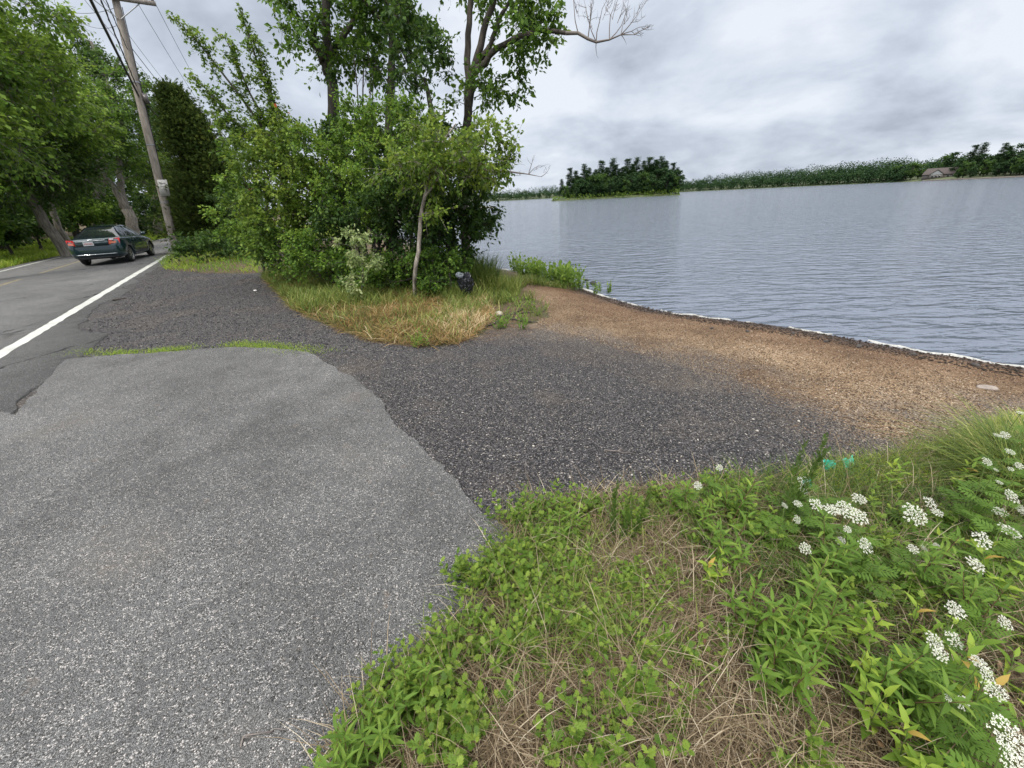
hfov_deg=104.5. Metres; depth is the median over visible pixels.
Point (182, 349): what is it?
joint grass
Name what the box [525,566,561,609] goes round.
lobed weed
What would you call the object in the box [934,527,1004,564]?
broad leaf weed
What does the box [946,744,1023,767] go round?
lace flower
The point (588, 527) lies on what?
lobed weed
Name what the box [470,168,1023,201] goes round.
shore
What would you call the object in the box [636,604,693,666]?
lobed weed
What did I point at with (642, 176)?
leafy tree
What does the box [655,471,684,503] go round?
lobed weed
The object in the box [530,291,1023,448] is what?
beach pebbles
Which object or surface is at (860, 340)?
shore debris
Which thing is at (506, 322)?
dirt weed
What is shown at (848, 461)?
plastic litter
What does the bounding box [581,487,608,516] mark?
lobed weed
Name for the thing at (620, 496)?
lobed weed
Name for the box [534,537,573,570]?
lobed weed
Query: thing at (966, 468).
broad leaf weed
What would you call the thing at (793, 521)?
lobed weed
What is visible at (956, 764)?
lace flower
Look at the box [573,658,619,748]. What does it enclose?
lobed weed
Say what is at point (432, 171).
birch tree
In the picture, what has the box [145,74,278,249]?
cedar tree
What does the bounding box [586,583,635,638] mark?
lobed weed
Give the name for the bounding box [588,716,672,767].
lobed weed
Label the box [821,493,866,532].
lace flower
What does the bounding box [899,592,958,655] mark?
broad leaf weed
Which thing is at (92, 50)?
roadside tree
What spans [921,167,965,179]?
lake house
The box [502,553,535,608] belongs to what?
lobed weed
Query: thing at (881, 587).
lace flower
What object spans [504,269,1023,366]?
foam
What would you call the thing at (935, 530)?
lace flower
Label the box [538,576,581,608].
lobed weed
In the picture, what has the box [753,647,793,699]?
lobed weed
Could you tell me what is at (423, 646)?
lobed weed
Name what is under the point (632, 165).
pine tree
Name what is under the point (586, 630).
lobed weed
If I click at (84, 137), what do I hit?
roadside tree
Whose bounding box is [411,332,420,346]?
dirt weed
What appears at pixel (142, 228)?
roadside bush
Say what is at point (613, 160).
pine tree
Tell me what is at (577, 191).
leafy tree
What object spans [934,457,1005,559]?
lace flower
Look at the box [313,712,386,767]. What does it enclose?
tall weed
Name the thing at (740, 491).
tall weed
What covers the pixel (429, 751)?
lobed weed
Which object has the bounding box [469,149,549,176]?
dead branch
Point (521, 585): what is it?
lobed weed
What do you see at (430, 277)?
leafy shrub
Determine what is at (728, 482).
lobed weed
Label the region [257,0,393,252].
tall tree
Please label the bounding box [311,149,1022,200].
wood
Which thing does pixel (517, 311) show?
stick
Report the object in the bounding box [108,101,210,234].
roadside tree
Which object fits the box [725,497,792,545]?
lobed weed
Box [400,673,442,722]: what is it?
lobed weed
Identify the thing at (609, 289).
water plant
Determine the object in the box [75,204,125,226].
roadside bush
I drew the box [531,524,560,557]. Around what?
lobed weed
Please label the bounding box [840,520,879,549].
lobed weed
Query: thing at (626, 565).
lobed weed
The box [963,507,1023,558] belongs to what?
lace flower
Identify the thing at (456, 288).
grass clump
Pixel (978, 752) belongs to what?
lace flower
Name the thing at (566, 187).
leafy tree
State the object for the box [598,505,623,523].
lobed weed
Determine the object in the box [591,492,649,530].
lobed weed
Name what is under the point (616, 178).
leafy tree
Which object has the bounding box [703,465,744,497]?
lobed weed
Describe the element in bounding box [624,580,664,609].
lobed weed
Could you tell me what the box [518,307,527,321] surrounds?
dirt weed
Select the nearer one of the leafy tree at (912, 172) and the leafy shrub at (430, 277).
the leafy shrub at (430, 277)
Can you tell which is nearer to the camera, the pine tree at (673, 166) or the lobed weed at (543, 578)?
the lobed weed at (543, 578)
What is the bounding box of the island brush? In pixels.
[552,188,679,199]
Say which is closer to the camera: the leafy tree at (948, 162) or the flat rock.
the flat rock
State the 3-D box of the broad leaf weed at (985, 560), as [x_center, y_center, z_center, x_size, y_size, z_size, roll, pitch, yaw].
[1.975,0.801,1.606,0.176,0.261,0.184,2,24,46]
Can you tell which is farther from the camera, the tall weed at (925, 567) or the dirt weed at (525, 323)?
the dirt weed at (525, 323)
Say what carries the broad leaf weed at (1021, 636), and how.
on the ground at (452, 366)
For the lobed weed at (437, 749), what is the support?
on the ground at (452, 366)
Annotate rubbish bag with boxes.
[455,272,473,296]
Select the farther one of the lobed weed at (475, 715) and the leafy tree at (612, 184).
the leafy tree at (612, 184)
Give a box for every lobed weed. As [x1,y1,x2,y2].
[307,740,356,763]
[328,668,384,745]
[331,727,381,767]
[333,716,365,747]
[346,712,377,751]
[352,659,419,705]
[358,669,443,734]
[368,640,410,721]
[374,658,452,733]
[383,637,453,696]
[390,645,430,681]
[392,646,457,703]
[392,657,457,711]
[395,638,444,691]
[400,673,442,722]
[403,617,472,692]
[406,602,455,693]
[407,686,479,767]
[411,654,446,724]
[415,696,455,752]
[415,719,464,767]
[420,614,461,682]
[421,681,488,748]
[422,624,459,665]
[424,704,477,767]
[425,736,446,767]
[434,644,456,696]
[436,596,489,661]
[438,548,484,592]
[441,684,498,757]
[446,551,492,598]
[450,672,519,737]
[454,622,494,668]
[459,539,500,575]
[459,569,483,596]
[462,603,498,645]
[474,550,511,589]
[475,488,524,524]
[477,536,513,560]
[478,527,513,557]
[480,578,541,631]
[481,554,546,597]
[485,556,537,587]
[488,539,529,568]
[488,609,539,673]
[489,538,534,599]
[492,536,541,568]
[497,539,565,581]
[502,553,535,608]
[505,598,541,650]
[510,495,538,532]
[511,493,527,521]
[513,539,542,576]
[513,588,555,640]
[521,483,555,521]
[524,508,563,552]
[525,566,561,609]
[525,570,552,595]
[525,637,558,672]
[526,491,576,532]
[528,487,551,520]
[529,709,580,766]
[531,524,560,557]
[532,530,575,585]
[533,603,566,631]
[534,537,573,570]
[535,525,580,570]
[535,680,631,751]
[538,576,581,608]
[539,587,594,640]
[544,738,583,767]
[548,478,591,516]
[551,534,597,571]
[554,491,591,520]
[558,580,609,617]
[559,552,592,591]
[560,520,589,544]
[562,686,613,730]
[563,484,592,534]
[563,604,607,657]
[564,563,604,590]
[566,530,593,575]
[567,604,614,654]
[572,517,608,543]
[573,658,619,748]
[577,732,656,767]
[580,492,608,514]
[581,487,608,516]
[582,611,615,663]
[584,567,617,594]
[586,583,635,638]
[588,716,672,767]
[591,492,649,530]
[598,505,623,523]
[603,483,633,508]
[603,653,643,720]
[604,656,694,758]
[608,556,644,587]
[610,482,645,522]
[613,555,649,587]
[617,515,645,537]
[617,565,660,605]
[618,660,682,723]
[621,569,692,619]
[623,667,662,697]
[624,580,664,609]
[625,632,673,680]
[627,502,663,525]
[632,480,666,509]
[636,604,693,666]
[649,675,691,737]
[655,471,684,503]
[657,567,698,595]
[657,620,695,651]
[660,554,688,589]
[677,679,717,711]
[679,508,705,544]
[680,502,710,522]
[684,473,721,520]
[686,617,732,676]
[702,605,795,658]
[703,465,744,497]
[707,468,744,487]
[711,476,737,496]
[712,491,747,518]
[715,621,760,658]
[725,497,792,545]
[735,595,765,640]
[738,501,772,528]
[742,475,782,498]
[752,509,781,539]
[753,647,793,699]
[771,713,844,767]
[792,517,834,556]
[803,563,842,591]
[812,574,892,625]
[833,570,907,610]
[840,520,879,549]
[846,502,899,554]
[850,551,906,598]
[866,479,917,538]
[867,524,914,574]
[871,524,894,542]
[886,567,942,609]
[892,499,936,539]
[901,545,950,601]
[934,503,963,533]
[934,511,975,536]
[935,525,992,549]
[947,516,1015,557]
[956,539,1023,599]
[987,545,1023,592]
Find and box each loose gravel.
[84,269,411,355]
[316,332,905,504]
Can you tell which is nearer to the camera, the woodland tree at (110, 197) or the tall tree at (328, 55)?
the tall tree at (328, 55)
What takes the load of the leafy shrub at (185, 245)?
on the ground at (452, 366)
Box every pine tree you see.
[559,179,563,196]
[565,168,575,194]
[569,170,579,188]
[580,164,588,183]
[586,168,591,177]
[595,160,605,175]
[603,167,609,180]
[607,157,616,178]
[610,164,619,181]
[618,166,626,178]
[623,158,631,174]
[629,163,635,172]
[632,157,641,175]
[637,161,646,172]
[641,165,649,193]
[642,157,654,174]
[651,159,659,176]
[658,156,665,168]
[661,160,670,175]
[670,163,676,171]
[959,144,981,169]
[970,142,990,167]
[992,142,1010,169]
[995,145,1013,174]
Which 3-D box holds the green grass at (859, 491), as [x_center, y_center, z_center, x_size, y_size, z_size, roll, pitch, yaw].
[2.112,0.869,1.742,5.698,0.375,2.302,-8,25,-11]
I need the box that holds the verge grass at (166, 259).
[158,222,368,272]
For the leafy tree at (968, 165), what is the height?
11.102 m
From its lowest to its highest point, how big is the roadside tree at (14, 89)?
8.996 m
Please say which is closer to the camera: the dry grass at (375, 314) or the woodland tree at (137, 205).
the dry grass at (375, 314)
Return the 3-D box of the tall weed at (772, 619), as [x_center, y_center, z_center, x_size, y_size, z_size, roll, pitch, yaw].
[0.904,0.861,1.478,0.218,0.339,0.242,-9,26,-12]
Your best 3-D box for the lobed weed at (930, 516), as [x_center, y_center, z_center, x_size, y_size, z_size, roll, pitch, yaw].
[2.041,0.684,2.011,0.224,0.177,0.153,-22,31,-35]
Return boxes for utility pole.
[94,0,176,252]
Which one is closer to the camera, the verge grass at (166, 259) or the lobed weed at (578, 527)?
the lobed weed at (578, 527)
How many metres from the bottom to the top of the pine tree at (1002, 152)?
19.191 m
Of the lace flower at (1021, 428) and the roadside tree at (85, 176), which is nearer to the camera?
the lace flower at (1021, 428)
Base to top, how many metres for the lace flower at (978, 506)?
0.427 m
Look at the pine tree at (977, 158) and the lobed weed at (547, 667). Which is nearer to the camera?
the lobed weed at (547, 667)
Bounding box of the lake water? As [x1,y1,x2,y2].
[399,177,1023,364]
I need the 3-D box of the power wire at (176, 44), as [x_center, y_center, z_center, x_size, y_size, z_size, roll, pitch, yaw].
[-22.974,-21.324,30.305,0.018,0.878,36.600,-15,28,-25]
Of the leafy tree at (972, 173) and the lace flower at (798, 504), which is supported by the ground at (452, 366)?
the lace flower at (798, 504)
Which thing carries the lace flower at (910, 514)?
on the ground at (452, 366)
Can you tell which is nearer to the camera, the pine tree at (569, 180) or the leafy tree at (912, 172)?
the pine tree at (569, 180)
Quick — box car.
[66,224,154,264]
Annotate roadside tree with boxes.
[0,0,113,191]
[0,3,134,256]
[0,116,123,240]
[18,14,157,225]
[27,44,175,233]
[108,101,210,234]
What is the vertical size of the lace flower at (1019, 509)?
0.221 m
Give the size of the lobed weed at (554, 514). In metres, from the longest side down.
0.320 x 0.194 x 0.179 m
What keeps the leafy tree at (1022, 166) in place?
on the shore at (952, 177)
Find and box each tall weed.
[302,711,373,767]
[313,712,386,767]
[359,688,409,767]
[389,653,443,733]
[551,502,584,550]
[662,475,699,519]
[690,489,724,544]
[698,507,755,576]
[714,468,762,531]
[717,570,799,646]
[741,585,834,692]
[745,622,838,723]
[755,567,843,672]
[776,543,863,638]
[777,577,856,668]
[803,504,867,586]
[855,639,999,741]
[896,525,976,604]
[941,560,1022,638]
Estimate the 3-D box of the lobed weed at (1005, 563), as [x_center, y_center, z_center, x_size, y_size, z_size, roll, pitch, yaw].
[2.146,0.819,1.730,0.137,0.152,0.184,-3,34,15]
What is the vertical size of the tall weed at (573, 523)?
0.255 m
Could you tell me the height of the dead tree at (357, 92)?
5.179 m
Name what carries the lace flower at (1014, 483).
on the ground at (452, 366)
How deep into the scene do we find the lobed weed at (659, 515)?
2.08 m
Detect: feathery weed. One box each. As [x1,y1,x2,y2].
[489,571,497,593]
[609,479,634,540]
[623,488,651,541]
[776,481,810,527]
[780,432,831,514]
[851,545,872,586]
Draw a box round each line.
[0,238,167,271]
[0,241,163,285]
[0,256,164,357]
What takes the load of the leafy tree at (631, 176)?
on the island ground at (607, 197)
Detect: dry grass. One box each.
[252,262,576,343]
[259,275,501,349]
[294,417,1023,767]
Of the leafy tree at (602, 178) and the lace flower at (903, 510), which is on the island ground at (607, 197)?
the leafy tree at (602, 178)
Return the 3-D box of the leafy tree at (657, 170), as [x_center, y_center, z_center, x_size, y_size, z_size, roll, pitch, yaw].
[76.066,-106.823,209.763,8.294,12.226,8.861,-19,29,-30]
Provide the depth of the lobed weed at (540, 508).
2.16 m
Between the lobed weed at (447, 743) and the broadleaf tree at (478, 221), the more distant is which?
the broadleaf tree at (478, 221)
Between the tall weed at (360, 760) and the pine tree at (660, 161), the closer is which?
the tall weed at (360, 760)
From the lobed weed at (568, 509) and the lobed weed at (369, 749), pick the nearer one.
the lobed weed at (369, 749)
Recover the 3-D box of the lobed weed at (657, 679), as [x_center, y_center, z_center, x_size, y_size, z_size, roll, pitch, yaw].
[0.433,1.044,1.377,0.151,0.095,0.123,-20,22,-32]
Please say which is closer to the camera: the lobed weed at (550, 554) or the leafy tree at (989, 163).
the lobed weed at (550, 554)
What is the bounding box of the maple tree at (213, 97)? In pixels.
[165,2,291,268]
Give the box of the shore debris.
[578,289,1023,377]
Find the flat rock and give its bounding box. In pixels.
[976,385,998,390]
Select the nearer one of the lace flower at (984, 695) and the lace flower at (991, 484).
the lace flower at (984, 695)
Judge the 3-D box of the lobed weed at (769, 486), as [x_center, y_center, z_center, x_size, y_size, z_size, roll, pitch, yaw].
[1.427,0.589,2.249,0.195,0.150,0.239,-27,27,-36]
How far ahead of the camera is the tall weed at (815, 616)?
1.40 m
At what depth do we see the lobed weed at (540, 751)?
1.22 m
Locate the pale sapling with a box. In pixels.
[332,224,387,300]
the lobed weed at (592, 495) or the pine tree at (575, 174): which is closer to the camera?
the lobed weed at (592, 495)
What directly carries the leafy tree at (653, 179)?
on the island ground at (607, 197)
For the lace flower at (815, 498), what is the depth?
2.08 m
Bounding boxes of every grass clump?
[430,281,484,298]
[449,248,509,290]
[471,270,524,295]
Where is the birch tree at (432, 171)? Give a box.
[356,92,524,295]
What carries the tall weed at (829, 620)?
on the ground at (452, 366)
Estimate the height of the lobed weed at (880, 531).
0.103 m
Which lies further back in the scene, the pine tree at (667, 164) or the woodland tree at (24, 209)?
the pine tree at (667, 164)
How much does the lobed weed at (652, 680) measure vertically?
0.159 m
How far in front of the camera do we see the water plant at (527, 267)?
10.92 m
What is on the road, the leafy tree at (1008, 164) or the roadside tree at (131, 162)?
the roadside tree at (131, 162)
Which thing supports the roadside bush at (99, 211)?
on the ground at (452, 366)
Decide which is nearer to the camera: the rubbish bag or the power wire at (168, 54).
the rubbish bag
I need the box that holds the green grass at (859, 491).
[329,407,1023,767]
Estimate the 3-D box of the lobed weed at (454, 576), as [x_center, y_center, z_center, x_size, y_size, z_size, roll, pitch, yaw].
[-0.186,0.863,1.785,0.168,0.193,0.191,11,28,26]
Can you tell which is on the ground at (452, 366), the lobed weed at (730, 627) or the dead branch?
the lobed weed at (730, 627)
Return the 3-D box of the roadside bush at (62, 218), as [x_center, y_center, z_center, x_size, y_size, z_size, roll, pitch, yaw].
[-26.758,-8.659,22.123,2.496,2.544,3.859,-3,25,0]
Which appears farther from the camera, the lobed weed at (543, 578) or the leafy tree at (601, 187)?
the leafy tree at (601, 187)
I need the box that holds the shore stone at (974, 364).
[969,362,979,366]
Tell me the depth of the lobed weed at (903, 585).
1.67 m
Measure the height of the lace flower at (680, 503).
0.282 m
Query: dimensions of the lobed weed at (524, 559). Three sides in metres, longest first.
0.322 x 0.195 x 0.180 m
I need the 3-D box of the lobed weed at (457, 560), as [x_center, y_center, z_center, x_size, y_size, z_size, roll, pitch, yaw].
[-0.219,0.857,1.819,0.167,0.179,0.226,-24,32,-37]
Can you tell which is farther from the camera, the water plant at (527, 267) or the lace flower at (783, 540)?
the water plant at (527, 267)
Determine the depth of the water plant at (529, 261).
11.08 m
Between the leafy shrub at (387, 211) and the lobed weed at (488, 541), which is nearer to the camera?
the lobed weed at (488, 541)
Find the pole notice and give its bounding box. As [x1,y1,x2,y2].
[157,180,169,195]
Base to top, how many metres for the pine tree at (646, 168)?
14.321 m
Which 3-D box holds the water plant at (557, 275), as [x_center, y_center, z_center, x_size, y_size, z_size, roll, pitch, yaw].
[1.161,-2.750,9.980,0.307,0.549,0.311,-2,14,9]
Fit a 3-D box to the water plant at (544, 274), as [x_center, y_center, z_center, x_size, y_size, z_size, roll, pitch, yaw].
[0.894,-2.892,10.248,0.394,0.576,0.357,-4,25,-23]
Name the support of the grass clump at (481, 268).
on the ground at (452, 366)
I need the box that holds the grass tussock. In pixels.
[846,390,1023,541]
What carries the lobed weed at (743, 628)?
on the ground at (452, 366)
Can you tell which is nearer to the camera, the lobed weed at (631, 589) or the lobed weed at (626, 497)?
the lobed weed at (631, 589)
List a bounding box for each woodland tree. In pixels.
[0,155,26,249]
[0,159,68,244]
[21,121,120,237]
[45,144,122,212]
[79,159,141,223]
[108,169,151,228]
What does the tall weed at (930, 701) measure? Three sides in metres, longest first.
0.343 x 0.256 x 0.243 m
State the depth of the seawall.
261.56 m
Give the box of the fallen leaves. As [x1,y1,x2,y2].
[429,474,1016,766]
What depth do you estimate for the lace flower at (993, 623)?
1.45 m
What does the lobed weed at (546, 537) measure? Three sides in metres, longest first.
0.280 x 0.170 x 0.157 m
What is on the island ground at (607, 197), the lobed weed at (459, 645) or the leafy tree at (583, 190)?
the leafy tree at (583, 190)
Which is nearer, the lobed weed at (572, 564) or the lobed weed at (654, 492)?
the lobed weed at (572, 564)
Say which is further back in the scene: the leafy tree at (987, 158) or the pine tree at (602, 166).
the leafy tree at (987, 158)
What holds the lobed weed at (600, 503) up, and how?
on the ground at (452, 366)
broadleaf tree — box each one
[371,0,461,241]
[398,152,514,282]
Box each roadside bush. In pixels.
[0,209,18,243]
[0,213,45,255]
[5,207,74,249]
[45,194,120,235]
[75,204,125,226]
[133,209,165,232]
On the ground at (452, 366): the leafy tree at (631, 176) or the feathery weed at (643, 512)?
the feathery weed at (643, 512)
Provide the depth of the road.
8.29 m
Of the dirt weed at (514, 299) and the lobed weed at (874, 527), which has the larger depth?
the dirt weed at (514, 299)
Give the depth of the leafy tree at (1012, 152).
249.09 m
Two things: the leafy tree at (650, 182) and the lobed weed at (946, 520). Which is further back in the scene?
the leafy tree at (650, 182)
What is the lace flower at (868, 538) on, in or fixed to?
on the ground at (452, 366)
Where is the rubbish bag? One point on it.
(465, 279)
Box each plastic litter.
[823,459,835,470]
[842,454,854,469]
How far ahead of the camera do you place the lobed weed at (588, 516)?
2.11 m
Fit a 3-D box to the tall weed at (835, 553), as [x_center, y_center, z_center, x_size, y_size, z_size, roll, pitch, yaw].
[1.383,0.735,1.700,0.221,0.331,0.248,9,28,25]
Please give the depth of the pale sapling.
7.02 m
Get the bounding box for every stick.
[239,728,285,747]
[493,311,543,316]
[604,448,634,453]
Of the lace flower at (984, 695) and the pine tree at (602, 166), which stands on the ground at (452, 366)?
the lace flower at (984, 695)
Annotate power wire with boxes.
[139,6,211,120]
[157,7,211,108]
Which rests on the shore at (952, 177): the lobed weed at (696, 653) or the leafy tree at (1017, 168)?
the leafy tree at (1017, 168)
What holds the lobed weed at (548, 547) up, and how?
on the ground at (452, 366)
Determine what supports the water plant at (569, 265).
on the ground at (452, 366)
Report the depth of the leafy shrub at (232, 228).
9.57 m
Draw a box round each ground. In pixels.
[0,206,1023,767]
[551,193,680,200]
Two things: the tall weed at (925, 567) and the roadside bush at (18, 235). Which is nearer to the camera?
the tall weed at (925, 567)
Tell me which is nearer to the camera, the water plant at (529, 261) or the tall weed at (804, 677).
the tall weed at (804, 677)
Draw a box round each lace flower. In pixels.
[653,481,701,524]
[693,464,729,506]
[745,502,788,556]
[755,489,806,521]
[758,515,800,566]
[779,477,828,519]
[779,504,837,548]
[781,500,818,543]
[787,542,830,610]
[797,499,837,551]
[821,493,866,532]
[828,500,868,555]
[829,525,868,602]
[835,536,874,597]
[841,508,884,560]
[843,537,904,627]
[851,643,948,705]
[867,654,990,750]
[873,545,925,591]
[879,630,949,741]
[883,497,936,535]
[887,544,941,623]
[888,540,947,579]
[899,502,940,550]
[902,693,992,767]
[903,600,998,713]
[908,695,999,767]
[909,631,979,695]
[910,508,955,546]
[928,467,1014,537]
[932,600,1014,658]
[932,662,1011,737]
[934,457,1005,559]
[936,532,992,577]
[938,468,997,535]
[940,556,1023,618]
[942,489,1019,574]
[942,666,1019,767]
[942,712,1023,767]
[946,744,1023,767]
[950,462,1023,522]
[950,480,1023,561]
[956,431,1023,492]
[958,433,1022,519]
[963,448,1023,522]
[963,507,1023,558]
[969,411,1023,463]
[984,522,1023,578]
[1008,504,1023,545]
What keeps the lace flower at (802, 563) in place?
on the ground at (452, 366)
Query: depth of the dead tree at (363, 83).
9.57 m
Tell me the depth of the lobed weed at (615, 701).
1.33 m
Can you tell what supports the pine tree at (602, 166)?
on the island ground at (607, 197)
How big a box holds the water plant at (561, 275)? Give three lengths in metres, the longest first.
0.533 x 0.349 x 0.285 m
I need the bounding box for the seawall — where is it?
[922,176,1023,180]
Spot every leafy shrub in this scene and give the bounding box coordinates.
[163,228,221,264]
[193,183,265,262]
[197,106,294,271]
[213,102,367,276]
[234,221,406,291]
[281,82,446,277]
[304,149,467,282]
[312,98,488,259]
[364,242,474,296]
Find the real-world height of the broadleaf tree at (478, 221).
2.845 m
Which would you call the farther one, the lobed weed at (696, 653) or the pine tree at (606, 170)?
the pine tree at (606, 170)
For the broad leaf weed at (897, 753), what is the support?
on the ground at (452, 366)
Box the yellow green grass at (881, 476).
[764,405,1023,499]
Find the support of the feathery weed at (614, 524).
on the ground at (452, 366)
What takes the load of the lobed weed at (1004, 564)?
on the ground at (452, 366)
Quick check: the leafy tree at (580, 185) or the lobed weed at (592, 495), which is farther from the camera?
the leafy tree at (580, 185)
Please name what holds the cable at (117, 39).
attached to the utility pole
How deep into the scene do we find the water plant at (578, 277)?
9.48 m
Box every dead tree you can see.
[354,48,381,253]
[359,46,376,251]
[362,60,367,255]
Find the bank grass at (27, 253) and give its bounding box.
[0,221,277,268]
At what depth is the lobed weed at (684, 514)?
2.08 m
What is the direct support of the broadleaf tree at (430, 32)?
on the ground at (452, 366)
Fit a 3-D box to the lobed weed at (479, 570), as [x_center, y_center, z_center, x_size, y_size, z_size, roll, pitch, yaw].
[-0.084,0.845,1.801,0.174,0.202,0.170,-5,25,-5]
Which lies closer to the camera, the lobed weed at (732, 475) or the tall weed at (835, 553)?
the tall weed at (835, 553)
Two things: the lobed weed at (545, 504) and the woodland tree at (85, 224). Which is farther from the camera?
the woodland tree at (85, 224)
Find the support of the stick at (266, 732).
on the apron
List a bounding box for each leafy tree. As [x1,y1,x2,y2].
[560,185,569,196]
[572,178,586,197]
[573,187,579,196]
[580,180,588,195]
[585,175,590,194]
[586,179,598,196]
[588,173,601,192]
[594,179,605,196]
[596,173,607,195]
[606,180,616,194]
[611,175,626,194]
[614,179,623,194]
[621,179,631,193]
[624,173,637,192]
[631,176,643,194]
[637,171,649,193]
[644,175,658,192]
[644,178,653,192]
[647,180,657,193]
[651,169,662,185]
[652,179,659,193]
[658,167,674,190]
[669,176,680,192]
[673,170,686,193]
[891,164,902,178]
[896,165,910,180]
[904,162,923,179]
[914,163,926,178]
[938,154,952,167]
[943,152,967,167]
[949,158,966,170]
[953,168,963,178]
[957,161,975,177]
[967,166,979,177]
[974,153,994,175]
[977,158,995,176]
[991,162,1007,176]
[997,158,1016,175]
[1001,143,1023,174]
[1009,150,1023,174]
[1010,157,1023,175]
[1018,163,1023,173]
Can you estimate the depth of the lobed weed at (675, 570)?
1.76 m
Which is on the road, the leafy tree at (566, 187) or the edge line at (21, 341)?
the edge line at (21, 341)
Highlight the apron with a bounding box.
[0,347,513,767]
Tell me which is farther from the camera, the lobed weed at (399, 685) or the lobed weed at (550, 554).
the lobed weed at (550, 554)
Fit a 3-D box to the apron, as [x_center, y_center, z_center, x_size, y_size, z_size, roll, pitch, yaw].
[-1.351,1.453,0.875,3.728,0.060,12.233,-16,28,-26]
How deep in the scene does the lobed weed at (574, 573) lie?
1.77 m
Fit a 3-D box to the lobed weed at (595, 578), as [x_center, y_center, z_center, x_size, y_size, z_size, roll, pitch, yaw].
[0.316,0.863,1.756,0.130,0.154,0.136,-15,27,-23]
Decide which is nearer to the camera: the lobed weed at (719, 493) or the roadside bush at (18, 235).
the lobed weed at (719, 493)
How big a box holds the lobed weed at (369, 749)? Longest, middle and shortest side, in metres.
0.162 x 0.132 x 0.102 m
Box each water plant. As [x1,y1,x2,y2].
[507,251,520,271]
[514,261,524,274]
[515,256,524,272]
[521,259,530,275]
[523,255,534,276]
[527,258,540,276]
[533,260,542,279]
[534,262,543,278]
[542,262,554,282]
[550,260,560,281]
[552,264,562,284]
[555,265,565,284]
[557,263,570,285]
[567,260,579,285]
[567,267,581,289]
[571,264,585,281]
[577,276,584,289]
[591,280,599,293]
[606,281,612,292]
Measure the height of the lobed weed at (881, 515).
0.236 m
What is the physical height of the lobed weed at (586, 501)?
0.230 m
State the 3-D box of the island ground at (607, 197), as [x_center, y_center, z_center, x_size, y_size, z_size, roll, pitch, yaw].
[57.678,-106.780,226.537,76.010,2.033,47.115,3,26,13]
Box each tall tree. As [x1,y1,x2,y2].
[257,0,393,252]
[342,0,446,253]
[436,0,651,259]
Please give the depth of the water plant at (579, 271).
10.17 m
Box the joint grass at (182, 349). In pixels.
[53,337,337,357]
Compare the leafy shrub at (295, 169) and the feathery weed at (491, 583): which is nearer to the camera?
the feathery weed at (491, 583)
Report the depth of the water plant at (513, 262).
12.12 m
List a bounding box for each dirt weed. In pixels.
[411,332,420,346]
[415,328,429,346]
[489,313,503,329]
[497,307,511,327]
[506,293,522,305]
[515,311,528,329]
[518,297,535,309]
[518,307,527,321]
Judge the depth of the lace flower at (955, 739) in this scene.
1.15 m
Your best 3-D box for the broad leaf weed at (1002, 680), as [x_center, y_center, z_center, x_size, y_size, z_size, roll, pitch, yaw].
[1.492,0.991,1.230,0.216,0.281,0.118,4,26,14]
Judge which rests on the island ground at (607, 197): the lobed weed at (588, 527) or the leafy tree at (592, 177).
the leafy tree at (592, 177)
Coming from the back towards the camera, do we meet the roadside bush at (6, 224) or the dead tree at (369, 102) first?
the roadside bush at (6, 224)
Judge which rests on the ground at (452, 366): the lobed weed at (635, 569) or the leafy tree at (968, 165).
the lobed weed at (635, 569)
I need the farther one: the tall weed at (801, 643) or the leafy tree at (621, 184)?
the leafy tree at (621, 184)
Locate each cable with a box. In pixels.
[89,0,138,96]
[100,0,136,85]
[106,0,126,47]
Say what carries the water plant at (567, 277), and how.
on the ground at (452, 366)
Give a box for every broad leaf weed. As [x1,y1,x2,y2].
[697,546,731,599]
[829,600,893,654]
[838,661,921,739]
[842,644,923,685]
[880,700,968,767]
[881,458,912,497]
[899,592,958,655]
[902,632,1006,703]
[903,747,944,767]
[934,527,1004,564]
[944,457,981,494]
[949,658,1023,736]
[970,537,1023,608]
[984,644,1023,710]
[1013,619,1023,649]
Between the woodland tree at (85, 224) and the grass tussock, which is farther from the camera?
the woodland tree at (85, 224)
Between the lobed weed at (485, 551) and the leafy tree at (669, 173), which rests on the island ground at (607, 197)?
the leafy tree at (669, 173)
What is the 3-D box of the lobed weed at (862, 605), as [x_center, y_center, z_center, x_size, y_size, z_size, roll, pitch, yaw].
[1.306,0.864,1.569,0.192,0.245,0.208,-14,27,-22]
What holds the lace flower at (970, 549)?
on the ground at (452, 366)
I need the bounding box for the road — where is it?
[0,223,310,413]
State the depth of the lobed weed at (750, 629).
1.49 m
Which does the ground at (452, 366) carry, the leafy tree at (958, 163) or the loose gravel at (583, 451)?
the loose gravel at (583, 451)
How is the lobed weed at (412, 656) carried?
on the apron
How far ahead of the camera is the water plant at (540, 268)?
10.49 m
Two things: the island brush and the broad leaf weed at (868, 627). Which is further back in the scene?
the island brush
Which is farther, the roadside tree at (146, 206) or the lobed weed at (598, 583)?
the roadside tree at (146, 206)
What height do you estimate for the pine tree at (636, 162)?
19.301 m
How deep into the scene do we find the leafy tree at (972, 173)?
264.77 m
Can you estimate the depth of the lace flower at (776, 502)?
2.10 m
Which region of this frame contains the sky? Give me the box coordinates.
[1,0,1023,208]

